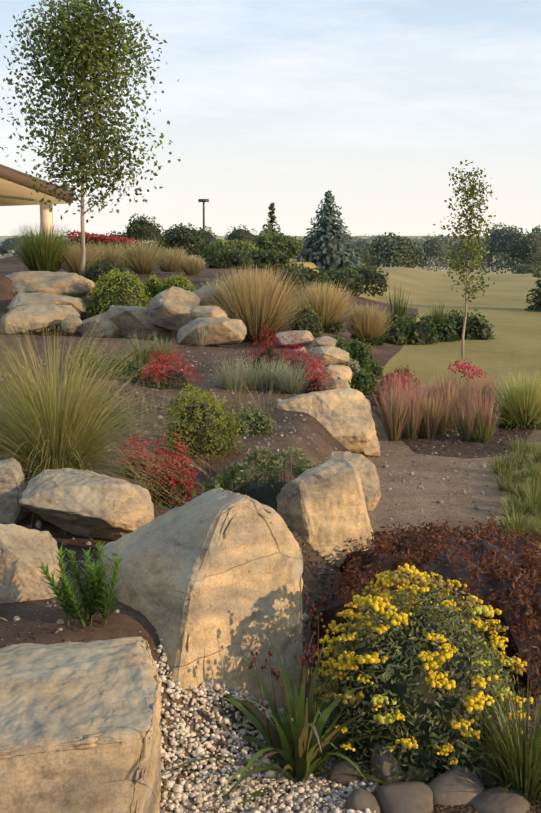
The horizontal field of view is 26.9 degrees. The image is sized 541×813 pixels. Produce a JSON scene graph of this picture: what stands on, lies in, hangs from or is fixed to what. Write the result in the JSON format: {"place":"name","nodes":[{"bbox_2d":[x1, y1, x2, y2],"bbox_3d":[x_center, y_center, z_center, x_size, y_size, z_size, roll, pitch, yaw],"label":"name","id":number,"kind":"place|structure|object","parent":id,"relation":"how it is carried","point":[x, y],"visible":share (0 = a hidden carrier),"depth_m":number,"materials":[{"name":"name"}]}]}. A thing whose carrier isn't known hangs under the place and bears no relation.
{"place":"outdoors","nodes":[
{"label":"outdoors","id":0,"kind":"place"},
{"bbox_2d":[0,177,70,205],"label":"roof soffit","id":1,"kind":"structure","parent":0,"point":[13,193],"depth_m":41.83,"materials":[{"name":"beige paint"}]},
{"bbox_2d":[0,164,71,194],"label":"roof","id":2,"kind":"structure","parent":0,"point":[17,171],"depth_m":40.27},
{"bbox_2d":[0,167,73,202],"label":"roof","id":3,"kind":"structure","parent":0,"point":[13,176],"depth_m":40.35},
{"bbox_2d":[0,236,540,812],"bbox_3d":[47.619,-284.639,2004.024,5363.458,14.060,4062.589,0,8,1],"label":"terrain","id":4,"kind":"structure","parent":0,"point":[500,304],"depth_m":8.74,"materials":[{"name":"brown soil"}]},
{"bbox_2d":[0,458,30,523],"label":"rock","id":5,"kind":"object","parent":4,"relation":"on","point":[11,471],"visible":0.81,"depth_m":4.72,"materials":[{"name":"stone"}]},
{"bbox_2d":[0,523,62,603],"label":"rock","id":6,"kind":"object","parent":4,"relation":"on","point":[24,552],"visible":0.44,"depth_m":3.82,"materials":[{"name":"stone"}]},
{"bbox_2d":[0,304,79,335],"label":"rock","id":7,"kind":"object","parent":4,"relation":"on","point":[54,313],"visible":0.81,"depth_m":15.92,"materials":[{"name":"stone"}]},
{"bbox_2d":[40,195,53,242],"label":"column","id":8,"kind":"structure","parent":4,"relation":"on","point":[46,215],"depth_m":42.38,"materials":[{"name":"beige paint"}]},
{"bbox_2d":[8,292,88,317],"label":"rock","id":9,"kind":"object","parent":4,"relation":"on","point":[21,299],"visible":0.65,"depth_m":16.58,"materials":[{"name":"stone"}]},
{"bbox_2d":[5,271,94,296],"bbox_3d":[-3.482,-1.853,17.591,1.504,0.504,1.091,1,8,5],"label":"rock","id":10,"kind":"object","parent":9,"relation":"on","point":[63,283],"visible":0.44,"depth_m":17.17,"materials":[{"name":"stone"}]},
{"bbox_2d":[61,314,82,332],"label":"rock","id":11,"kind":"object","parent":4,"relation":"on","point":[77,327],"visible":0.85,"depth_m":15.68,"materials":[{"name":"stone"}]},
{"bbox_2d":[0,636,161,812],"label":"rock","id":12,"kind":"object","parent":4,"relation":"on","point":[80,730],"visible":1,"depth_m":2.76,"materials":[{"name":"stone"}]},
{"bbox_2d":[19,468,153,540],"bbox_3d":[-0.749,0.429,4.696,0.547,0.292,0.487,1,8,10],"label":"rock","id":13,"kind":"object","parent":4,"relation":"on","point":[92,504],"visible":0.9,"depth_m":4.53,"materials":[{"name":"stone"}]},
{"bbox_2d":[81,311,120,338],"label":"rock","id":14,"kind":"object","parent":4,"relation":"on","point":[87,323],"visible":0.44,"depth_m":15.55,"materials":[{"name":"stone"}]},
{"bbox_2d":[106,305,171,339],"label":"rock","id":15,"kind":"object","parent":4,"relation":"on","point":[130,317],"visible":0.73,"depth_m":15.39,"materials":[{"name":"stone"}]},
{"bbox_2d":[0,339,342,717],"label":"slope litter","id":16,"kind":"object","parent":4,"relation":"on","point":[164,442],"visible":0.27,"depth_m":8.08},
{"bbox_2d":[145,286,200,331],"bbox_3d":[-1.320,-1.321,15.260,0.738,0.591,0.599,12,3,-23],"label":"rock","id":17,"kind":"object","parent":4,"relation":"on","point":[169,308],"visible":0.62,"depth_m":15.06,"materials":[{"name":"stone"}]},
{"bbox_2d":[98,487,303,709],"bbox_3d":[-0.218,0.766,3.918,0.658,0.973,0.766,-3,8,-19],"label":"upright rock","id":18,"kind":"object","parent":4,"relation":"on","point":[210,582],"visible":0.54,"depth_m":3.73,"materials":[{"name":"stone"}]},
{"bbox_2d":[203,202,204,257],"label":"lamp post","id":19,"kind":"object","parent":4,"relation":"on","point":[203,217],"depth_m":78.16,"materials":[{"name":"black metal"}]},
{"bbox_2d":[198,199,208,201],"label":"lamp head","id":20,"kind":"object","parent":19,"relation":"on","point":[203,200],"visible":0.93,"depth_m":77.91},
{"bbox_2d":[193,286,225,308],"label":"rock","id":21,"kind":"object","parent":4,"relation":"on","point":[207,291],"visible":0.42,"depth_m":15.51,"materials":[{"name":"stone"}]},
{"bbox_2d":[177,317,246,345],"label":"rock","id":22,"kind":"object","parent":4,"relation":"on","point":[225,331],"visible":0.96,"depth_m":14.05,"materials":[{"name":"stone"}]},
{"bbox_2d":[189,305,227,320],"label":"rock","id":23,"kind":"object","parent":22,"relation":"on","point":[214,311],"visible":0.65,"depth_m":14.57,"materials":[{"name":"stone"}]},
{"bbox_2d":[0,237,505,522],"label":"dry grass","id":24,"kind":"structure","parent":4,"relation":"on","point":[249,300],"depth_m":14.98,"materials":[{"name":"beige plant"}]},
{"bbox_2d":[155,632,377,812],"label":"gravel pebbles","id":25,"kind":"object","parent":4,"relation":"on","point":[177,795],"visible":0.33,"depth_m":3.41,"materials":[{"name":"gravel"}]},
{"bbox_2d":[0,221,540,812],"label":"grasses","id":26,"kind":"object","parent":4,"relation":"on","point":[518,765],"visible":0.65,"depth_m":5.33,"materials":[{"name":"green plant"}]},
{"bbox_2d":[0,222,540,274],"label":"treeline","id":27,"kind":"object","parent":4,"relation":"on","point":[516,245],"visible":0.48,"depth_m":123.58,"materials":[{"name":"green plant"}]},
{"bbox_2d":[0,0,540,355],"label":"trees","id":28,"kind":"object","parent":4,"relation":"on","point":[329,252],"depth_m":18.25,"materials":[{"name":"green plant"}]},
{"bbox_2d":[1,347,540,714],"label":"pebbles","id":29,"kind":"object","parent":4,"relation":"on","point":[39,524],"visible":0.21,"depth_m":7.76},
{"bbox_2d":[37,230,540,787],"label":"plants","id":30,"kind":"object","parent":4,"relation":"on","point":[493,566],"depth_m":4.34,"materials":[{"name":"green plant"}]},
{"bbox_2d":[273,330,313,345],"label":"rock","id":31,"kind":"object","parent":4,"relation":"on","point":[306,334],"visible":0.79,"depth_m":14.46,"materials":[{"name":"stone"}]},
{"bbox_2d":[292,347,307,353],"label":"rock","id":32,"kind":"object","parent":4,"relation":"on","point":[302,348],"visible":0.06,"depth_m":13.58,"materials":[{"name":"stone"}]},
{"bbox_2d":[313,336,336,346],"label":"rock","id":33,"kind":"object","parent":4,"relation":"on","point":[323,341],"visible":0.79,"depth_m":14.15,"materials":[{"name":"stone"}]},
{"bbox_2d":[276,457,374,568],"bbox_3d":[0.277,0.578,5.649,0.457,0.631,0.407,-6,9,-12],"label":"rock","id":34,"kind":"object","parent":4,"relation":"on","point":[322,509],"visible":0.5,"depth_m":5.47,"materials":[{"name":"stone"}]},
{"bbox_2d":[276,388,376,453],"bbox_3d":[0.414,0.119,8.754,0.768,0.520,0.587,4,9,28],"label":"rock","id":35,"kind":"object","parent":4,"relation":"on","point":[344,417],"visible":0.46,"depth_m":8.57,"materials":[{"name":"stone"}]},
{"bbox_2d":[307,345,349,365],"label":"rock","id":36,"kind":"object","parent":4,"relation":"on","point":[332,355],"visible":0.73,"depth_m":13.30,"materials":[{"name":"stone"}]},
{"bbox_2d":[325,364,351,381],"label":"rock","id":37,"kind":"object","parent":4,"relation":"on","point":[341,372],"visible":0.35,"depth_m":12.46,"materials":[{"name":"stone"}]},
{"bbox_2d":[332,379,349,388],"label":"rock","id":38,"kind":"object","parent":4,"relation":"on","point":[340,384],"visible":0.35,"depth_m":11.43,"materials":[{"name":"stone"}]},
{"bbox_2d":[328,760,362,787],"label":"river stone","id":39,"kind":"object","parent":4,"relation":"on","point":[338,769],"visible":0.58,"depth_m":3.42,"materials":[{"name":"grey stone"}]},
{"bbox_2d":[328,451,380,511],"bbox_3d":[0.466,0.434,6.389,0.317,0.354,0.289,-2,8,-13],"label":"rock","id":40,"kind":"object","parent":4,"relation":"on","point":[368,474],"visible":0.38,"depth_m":6.32,"materials":[{"name":"stone"}]},
{"bbox_2d":[345,788,381,812],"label":"river stone","id":41,"kind":"object","parent":4,"relation":"on","point":[360,799],"visible":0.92,"depth_m":3.25,"materials":[{"name":"grey stone"}]},
{"bbox_2d":[359,434,379,456],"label":"rock","id":42,"kind":"object","parent":4,"relation":"on","point":[372,449],"visible":0.4,"depth_m":8.96,"materials":[{"name":"stone"}]},
{"bbox_2d":[367,742,405,784],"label":"river stone","id":43,"kind":"object","parent":4,"relation":"on","point":[387,773],"visible":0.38,"depth_m":3.42,"materials":[{"name":"grey stone"}]},
{"bbox_2d":[372,781,432,812],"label":"river stone","id":44,"kind":"object","parent":4,"relation":"on","point":[407,797],"visible":0.79,"depth_m":3.27,"materials":[{"name":"grey stone"}]},
{"bbox_2d":[289,394,540,812],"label":"mulch chips","id":45,"kind":"object","parent":4,"relation":"on","point":[533,705],"visible":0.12,"depth_m":5.20,"materials":[{"name":"brown wood"}]},
{"bbox_2d":[404,765,433,783],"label":"river stone","id":46,"kind":"object","parent":4,"relation":"on","point":[419,778],"visible":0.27,"depth_m":3.42,"materials":[{"name":"grey stone"}]},
{"bbox_2d":[427,765,484,804],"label":"river stone","id":47,"kind":"object","parent":4,"relation":"on","point":[450,787],"visible":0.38,"depth_m":3.33,"materials":[{"name":"grey stone"}]},
{"bbox_2d":[450,727,499,784],"bbox_3d":[0.673,1.111,3.550,0.231,0.181,0.235,-7,11,-41],"label":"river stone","id":48,"kind":"object","parent":4,"relation":"on","point":[489,781],"visible":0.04,"depth_m":3.44,"materials":[{"name":"grey stone"}]},
{"bbox_2d":[472,786,531,812],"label":"river stone","id":49,"kind":"object","parent":4,"relation":"on","point":[495,800],"visible":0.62,"depth_m":3.28,"materials":[{"name":"grey stone"}]},
{"bbox_2d":[0,0,540,235],"label":"sky","id":50,"kind":"structure","parent":0,"point":[373,104],"materials":[{"name":"blue"}]}
]}

